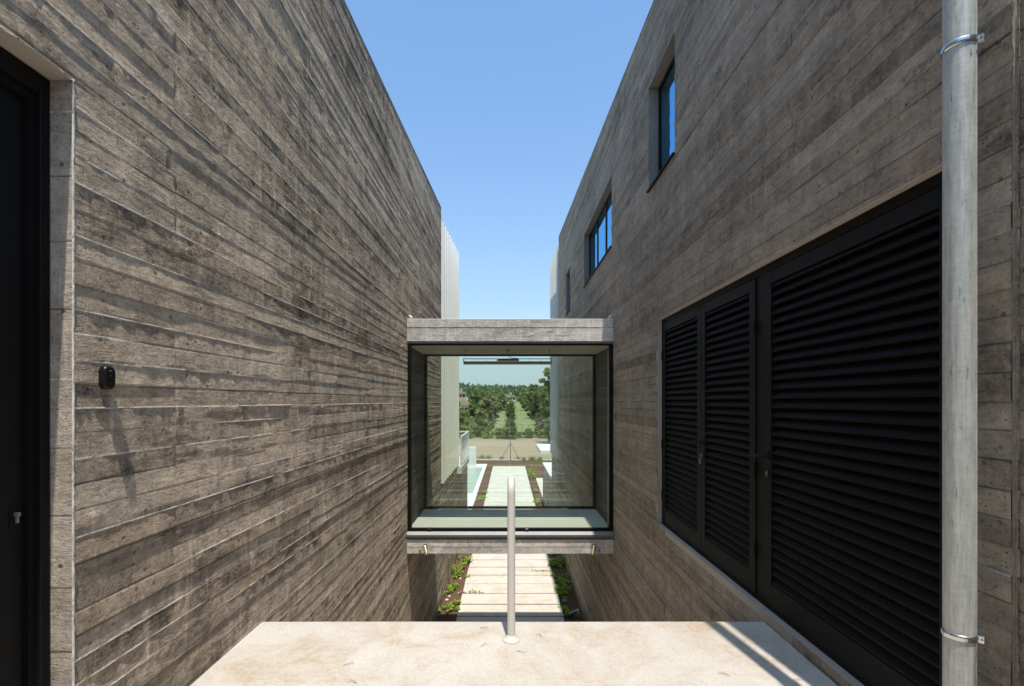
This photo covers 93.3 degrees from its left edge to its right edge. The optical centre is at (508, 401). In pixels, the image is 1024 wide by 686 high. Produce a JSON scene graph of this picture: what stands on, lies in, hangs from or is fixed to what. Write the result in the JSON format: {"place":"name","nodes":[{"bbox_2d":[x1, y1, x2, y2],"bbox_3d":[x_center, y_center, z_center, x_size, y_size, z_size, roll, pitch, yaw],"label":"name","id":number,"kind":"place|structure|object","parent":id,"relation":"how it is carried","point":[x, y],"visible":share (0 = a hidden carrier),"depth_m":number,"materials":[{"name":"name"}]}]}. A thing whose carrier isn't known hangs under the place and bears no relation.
{"place":"outdoors","nodes":[
{"label":"outdoors","id":0,"kind":"place"},
{"bbox_2d":[345,0,652,386],"label":"sky","id":1,"kind":"structure","parent":0,"point":[503,106],"materials":[{"name":"blue"}]},
{"bbox_2d":[470,407,537,437],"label":"meadow grass","id":2,"kind":"structure","parent":0,"point":[494,436],"depth_m":92.55,"materials":[{"name":"green plant"}]},
{"bbox_2d":[436,396,583,621],"bbox_3d":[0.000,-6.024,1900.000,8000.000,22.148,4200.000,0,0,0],"label":"ground","id":3,"kind":"structure","parent":0,"point":[495,448],"depth_m":38.08,"materials":[{"name":"soil"}]},
{"bbox_2d":[0,0,468,685],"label":"concrete house","id":4,"kind":"structure","parent":3,"relation":"on","point":[228,252],"depth_m":2.65,"materials":[{"name":"grey concrete"}]},
{"bbox_2d":[0,46,49,685],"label":"entrance door","id":5,"kind":"structure","parent":4,"relation":"in","point":[24,92],"depth_m":1.80,"materials":[{"name":"black paint"}]},
{"bbox_2d":[98,366,115,389],"bbox_3d":[-1.658,-0.098,2.000,0.028,0.098,0.058,0,0,0],"label":"video doorbell","id":6,"kind":"object","parent":4,"relation":"attached to","point":[107,377],"visible":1,"depth_m":1.98,"materials":[{"name":"black plastic"}]},
{"bbox_2d":[407,319,613,553],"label":"glass bridge","id":7,"kind":"structure","parent":4,"relation":"attached to","point":[483,529],"depth_m":7.97,"materials":[{"name":"concrete"}]},
{"bbox_2d":[419,543,428,554],"bbox_3d":[-1.373,2.414,7.921,0.190,0.194,0.095,0,0,38],"label":"beam spotlight","id":8,"kind":"object","parent":7,"relation":"attached to","point":[425,545],"visible":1,"depth_m":7.87,"materials":[{"name":"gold metal"}]},
{"bbox_2d":[463,350,551,364],"bbox_3d":[-0.020,-0.792,8.649,1.580,0.264,0.074,0,0,0],"label":"pendant lamp","id":9,"kind":"object","parent":7,"relation":"hanging from","point":[507,361],"visible":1,"depth_m":8.62,"materials":[{"name":"brown metal"}]},
{"bbox_2d":[424,354,595,508],"bbox_3d":[0.028,0.586,9.556,3.386,3.072,0.063,0,0,0],"label":"rear window","id":10,"kind":"structure","parent":7,"relation":"in","point":[426,506],"depth_m":9.52,"materials":[{"name":"black paint"}]},
{"bbox_2d":[408,343,612,530],"bbox_3d":[0.028,0.576,7.993,3.386,3.123,0.070,0,0,0],"label":"front window","id":11,"kind":"structure","parent":7,"relation":"in","point":[410,528],"depth_m":7.97,"materials":[{"name":"black paint"}]},
{"bbox_2d":[591,543,599,555],"bbox_3d":[1.407,2.414,7.921,0.187,0.193,0.096,0,0,-39],"label":"beam spotlight","id":12,"kind":"object","parent":7,"relation":"attached to","point":[593,549],"visible":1,"depth_m":7.87,"materials":[{"name":"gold metal"}]},
{"bbox_2d":[438,599,460,612],"bbox_3d":[-1.410,4.967,11.690,0.781,0.173,0.486,0,0,-33],"label":"creeping plant","id":13,"kind":"object","parent":3,"relation":"on","point":[450,606],"visible":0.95,"depth_m":11.68,"materials":[{"name":"green plant"}]},
{"bbox_2d":[444,556,458,594],"bbox_3d":[-1.540,4.385,12.868,0.417,1.328,0.817,0,0,0],"label":"creeping plant","id":14,"kind":"object","parent":3,"relation":"on","point":[452,586],"visible":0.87,"depth_m":12.95,"materials":[{"name":"green plant"}]},
{"bbox_2d":[452,561,469,577],"bbox_3d":[-1.427,4.909,14.171,0.533,0.282,1.083,0,0,-12],"label":"creeping plant","id":15,"kind":"object","parent":3,"relation":"on","point":[457,571],"visible":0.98,"depth_m":14.04,"materials":[{"name":"green plant"}]},
{"bbox_2d":[459,389,467,400],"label":"house","id":16,"kind":"structure","parent":3,"relation":"on","point":[462,395],"depth_m":232.00,"materials":[{"name":"beige paint"}]},
{"bbox_2d":[460,397,468,409],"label":"house","id":17,"kind":"structure","parent":3,"relation":"on","point":[464,404],"depth_m":147.12,"materials":[{"name":"beige paint"}]},
{"bbox_2d":[459,407,472,426],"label":"broadleaf tree","id":18,"kind":"object","parent":3,"relation":"on","point":[465,418],"visible":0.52,"depth_m":73.38,"materials":[{"name":"green plant"}]},
{"bbox_2d":[459,554,472,563],"bbox_3d":[-1.419,4.541,15.157,0.964,1.016,0.461,0,0,45],"label":"creeping plant","id":19,"kind":"object","parent":3,"relation":"on","point":[467,558],"visible":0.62,"depth_m":15.13,"materials":[{"name":"green plant"}]},
{"bbox_2d":[459,425,474,437],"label":"bush","id":20,"kind":"object","parent":3,"relation":"on","point":[465,428],"visible":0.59,"depth_m":65.78,"materials":[{"name":"green plant"}]},
{"bbox_2d":[465,402,479,423],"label":"broadleaf tree","id":21,"kind":"object","parent":3,"relation":"on","point":[472,408],"visible":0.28,"depth_m":77.62,"materials":[{"name":"green plant"}]},
{"bbox_2d":[468,422,478,436],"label":"bush","id":22,"kind":"object","parent":3,"relation":"on","point":[470,425],"visible":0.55,"depth_m":67.75,"materials":[{"name":"green plant"}]},
{"bbox_2d":[468,391,482,415],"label":"broadleaf tree","id":23,"kind":"object","parent":3,"relation":"on","point":[475,398],"visible":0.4,"depth_m":111.36,"materials":[{"name":"green plant"}]},
{"bbox_2d":[467,464,486,505],"bbox_3d":[-5.350,5.044,29.400,7.300,0.112,18.400,0,0,0],"label":"poolside","id":24,"kind":"object","parent":3,"relation":"on","point":[471,497],"visible":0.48,"depth_m":28.00,"materials":[{"name":"white concrete"}]},
{"bbox_2d":[459,447,475,466],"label":"pool wall","id":25,"kind":"structure","parent":24,"relation":"on","point":[472,457],"depth_m":36.95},
{"bbox_2d":[467,468,481,492],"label":"pool water","id":26,"kind":"structure","parent":24,"relation":"in","point":[473,474],"depth_m":31.95,"materials":[{"name":"teal liquid"}]},
{"bbox_2d":[475,426,483,436],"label":"bush","id":27,"kind":"object","parent":3,"relation":"on","point":[478,431],"visible":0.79,"depth_m":67.33,"materials":[{"name":"green plant"}]},
{"bbox_2d":[469,408,492,430],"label":"broadleaf tree","id":28,"kind":"object","parent":3,"relation":"on","point":[481,417],"visible":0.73,"depth_m":68.45,"materials":[{"name":"green plant"}]},
{"bbox_2d":[479,390,488,407],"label":"broadleaf tree","id":29,"kind":"object","parent":3,"relation":"on","point":[483,393],"visible":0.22,"depth_m":117.28,"materials":[{"name":"green plant"}]},
{"bbox_2d":[478,398,497,427],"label":"broadleaf tree","id":30,"kind":"object","parent":3,"relation":"on","point":[489,404],"visible":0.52,"depth_m":83.37,"materials":[{"name":"green plant"}]},
{"bbox_2d":[482,427,494,438],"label":"bush","id":31,"kind":"object","parent":3,"relation":"on","point":[486,433],"visible":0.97,"depth_m":65.51,"materials":[{"name":"green plant"}]},
{"bbox_2d":[485,392,500,420],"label":"broadleaf tree","id":32,"kind":"object","parent":3,"relation":"on","point":[492,397],"visible":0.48,"depth_m":103.17,"materials":[{"name":"green plant"}]},
{"bbox_2d":[494,427,503,438],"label":"bush","id":33,"kind":"object","parent":3,"relation":"on","point":[498,432],"visible":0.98,"depth_m":64.81,"materials":[{"name":"green plant"}]},
{"bbox_2d":[496,392,508,410],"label":"broadleaf tree","id":34,"kind":"object","parent":3,"relation":"on","point":[501,406],"visible":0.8,"depth_m":149.57,"materials":[{"name":"green plant"}]},
{"bbox_2d":[459,382,547,398],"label":"distant wood","id":35,"kind":"object","parent":3,"relation":"on","point":[495,390],"visible":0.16,"depth_m":351.62,"materials":[{"name":"green plant"}]},
{"bbox_2d":[502,392,516,401],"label":"house","id":36,"kind":"structure","parent":3,"relation":"on","point":[512,397],"depth_m":258.50,"materials":[{"name":"white paint"}]},
{"bbox_2d":[500,440,519,460],"bbox_3d":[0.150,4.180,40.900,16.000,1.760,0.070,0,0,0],"label":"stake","id":37,"kind":"object","parent":3,"relation":"on","point":[510,444],"visible":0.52,"depth_m":40.87,"materials":[{"name":"green paint"}]},
{"bbox_2d":[503,398,517,438],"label":"cypress tree","id":38,"kind":"object","parent":3,"relation":"on","point":[510,425],"visible":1,"depth_m":64.19,"materials":[{"name":"green plant"}]},
{"bbox_2d":[477,459,551,460],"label":"kerb","id":39,"kind":"structure","parent":3,"relation":"on","point":[514,459],"depth_m":41.29,"materials":[{"name":"grey concrete"}]},
{"bbox_2d":[517,431,523,437],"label":"bush","id":40,"kind":"object","parent":3,"relation":"on","point":[519,434],"visible":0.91,"depth_m":66.14,"materials":[{"name":"green plant"}]},
{"bbox_2d":[516,388,528,409],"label":"broadleaf tree","id":41,"kind":"object","parent":3,"relation":"on","point":[523,393],"visible":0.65,"depth_m":149.19,"materials":[{"name":"green plant"}]},
{"bbox_2d":[522,427,534,437],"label":"bush","id":42,"kind":"object","parent":3,"relation":"on","point":[529,432],"visible":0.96,"depth_m":66.48,"materials":[{"name":"green plant"}]},
{"bbox_2d":[528,455,535,460],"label":"grass tuft","id":43,"kind":"object","parent":3,"relation":"on","point":[530,458],"visible":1,"depth_m":41.09,"materials":[{"name":"green plant"}]},
{"bbox_2d":[525,390,539,415],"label":"broadleaf tree","id":44,"kind":"object","parent":3,"relation":"on","point":[528,399],"visible":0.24,"depth_m":111.74,"materials":[{"name":"green plant"}]},
{"bbox_2d":[529,465,535,478],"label":"creeping plant","id":45,"kind":"object","parent":3,"relation":"on","point":[533,476],"visible":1,"depth_m":31.56,"materials":[{"name":"green plant"}]},
{"bbox_2d":[526,384,540,410],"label":"broadleaf tree","id":46,"kind":"object","parent":3,"relation":"on","point":[533,388],"visible":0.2,"depth_m":129.56,"materials":[{"name":"green plant"}]},
{"bbox_2d":[533,427,538,436],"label":"bush","id":47,"kind":"object","parent":3,"relation":"on","point":[535,430],"visible":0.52,"depth_m":67.29,"materials":[{"name":"green plant"}]},
{"bbox_2d":[529,390,546,418],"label":"broadleaf tree","id":48,"kind":"object","parent":3,"relation":"on","point":[531,407],"visible":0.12,"depth_m":87.67,"materials":[{"name":"green plant"}]},
{"bbox_2d":[529,391,547,426],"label":"broadleaf tree","id":49,"kind":"object","parent":3,"relation":"on","point":[537,399],"visible":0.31,"depth_m":72.04,"materials":[{"name":"green plant"}]},
{"bbox_2d":[537,428,543,437],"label":"bush","id":50,"kind":"object","parent":3,"relation":"on","point":[540,433],"visible":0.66,"depth_m":65.97,"materials":[{"name":"green plant"}]},
{"bbox_2d":[536,406,548,429],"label":"broadleaf tree","id":51,"kind":"object","parent":3,"relation":"on","point":[540,424],"visible":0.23,"depth_m":67.62,"materials":[{"name":"green plant"}]},
{"bbox_2d":[538,367,549,443],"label":"broadleaf tree","id":52,"kind":"object","parent":3,"relation":"on","point":[545,413],"visible":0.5,"depth_m":57.80,"materials":[{"name":"green plant"}]},
{"bbox_2d":[543,462,551,505],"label":"garden wall","id":53,"kind":"structure","parent":3,"relation":"on","point":[547,483],"depth_m":22.02,"materials":[{"name":"concrete"}]},
{"bbox_2d":[527,470,568,621],"bbox_3d":[1.382,5.030,22.200,0.078,0.020,26.400,0,0,0],"label":"irrigation hose","id":54,"kind":"object","parent":3,"relation":"on","point":[552,564],"visible":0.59,"depth_m":14.07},
{"bbox_2d":[547,554,564,567],"bbox_3d":[1.458,4.667,15.008,0.582,0.766,0.905,0,0,0],"label":"creeping plant","id":55,"kind":"object","parent":3,"relation":"on","point":[551,559],"visible":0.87,"depth_m":14.84,"materials":[{"name":"green plant"}]},
{"bbox_2d":[550,572,570,584],"bbox_3d":[1.473,4.955,13.605,0.595,0.188,0.792,0,0,0],"label":"creeping plant","id":56,"kind":"object","parent":3,"relation":"on","point":[560,579],"visible":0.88,"depth_m":13.50,"materials":[{"name":"green plant"}]},
{"bbox_2d":[554,555,572,601],"bbox_3d":[1.467,4.441,12.589,0.568,1.261,1.054,0,0,0],"label":"creeping plant","id":57,"kind":"object","parent":3,"relation":"on","point":[565,588],"visible":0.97,"depth_m":12.71,"materials":[{"name":"green plant"}]},
{"bbox_2d":[558,605,572,616],"bbox_3d":[1.362,4.987,11.541,0.333,0.124,0.550,0,0,-17],"label":"creeping plant","id":58,"kind":"object","parent":3,"relation":"on","point":[567,610],"visible":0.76,"depth_m":11.47,"materials":[{"name":"green plant"}]},
{"bbox_2d":[568,609,578,615],"bbox_3d":[1.516,4.974,11.254,0.254,0.252,0.086,0,0,-15],"label":"ground spotlight","id":59,"kind":"object","parent":3,"relation":"on","point":[576,611],"visible":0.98,"depth_m":11.23,"materials":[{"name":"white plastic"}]},
{"bbox_2d":[550,0,1023,685],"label":"concrete house","id":60,"kind":"structure","parent":3,"relation":"on","point":[746,256],"depth_m":2.96,"materials":[{"name":"grey concrete"}]},
{"bbox_2d":[565,267,570,316],"bbox_3d":[1.883,-3.185,14.025,0.370,1.330,1.050,0,0,0],"label":"window","id":61,"kind":"structure","parent":60,"relation":"in","point":[568,297],"depth_m":14.50,"materials":[{"name":"glass"}]},
{"bbox_2d":[583,176,611,287],"bbox_3d":[1.883,-3.190,9.585,0.370,1.300,3.050,0,0,0],"label":"window","id":62,"kind":"structure","parent":60,"relation":"in","point":[598,235],"depth_m":9.80,"materials":[{"name":"glass"}]},
{"bbox_2d":[646,32,676,192],"bbox_3d":[1.883,-3.210,5.490,0.370,1.380,1.020,0,0,0],"label":"window","id":63,"kind":"structure","parent":60,"relation":"in","point":[662,96],"depth_m":5.75,"materials":[{"name":"glass"}]},
{"bbox_2d":[661,306,700,550],"bbox_3d":[1.789,0.250,5.011,0.064,2.270,1.119,0,0,0],"label":"louvred door","id":64,"kind":"structure","parent":60,"relation":"in","point":[681,492],"depth_m":4.96,"materials":[{"name":"black paint"}]},
{"bbox_2d":[691,278,756,593],"bbox_3d":[1.763,0.250,3.991,0.115,2.270,1.059,0,0,0],"label":"louvred door","id":65,"kind":"structure","parent":60,"relation":"in","point":[728,468],"depth_m":3.89,"materials":[{"name":"black paint"}]},
{"bbox_2d":[750,185,941,685],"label":"louvred door","id":66,"kind":"structure","parent":60,"relation":"in","point":[853,528],"depth_m":2.44,"materials":[{"name":"black paint"}]},
{"bbox_2d":[940,0,984,685],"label":"downpipe","id":67,"kind":"object","parent":60,"relation":"attached to","point":[960,56],"visible":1,"depth_m":1.70,"materials":[{"name":"metal"}]},
{"bbox_2d":[456,466,564,621],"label":"path","id":68,"kind":"structure","parent":0,"point":[537,598],"depth_m":13.34,"materials":[{"name":"concrete"}]},
{"bbox_2d":[536,478,542,497],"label":"side paving","id":69,"kind":"structure","parent":0,"point":[539,482],"depth_m":29.02,"materials":[{"name":"concrete"}]},
{"bbox_2d":[536,444,550,453],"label":"concrete slab","id":70,"kind":"structure","parent":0,"point":[543,448],"depth_m":48.43,"materials":[{"name":"white concrete"}]},
{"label":"stairs","id":71,"kind":"structure","parent":0,"visible":0},
{"bbox_2d":[190,622,836,685],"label":"landing","id":72,"kind":"object","parent":71,"relation":"on","point":[555,654],"visible":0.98,"depth_m":2.82,"materials":[{"name":"concrete"}]},
{"bbox_2d":[502,476,519,643],"bbox_3d":[0.017,2.705,5.457,0.112,4.449,4.986,0,0,0],"label":"handrail","id":73,"kind":"object","parent":72,"relation":"on","point":[511,637],"visible":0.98,"depth_m":3.00,"materials":[{"name":"silver paint"}]}
]}

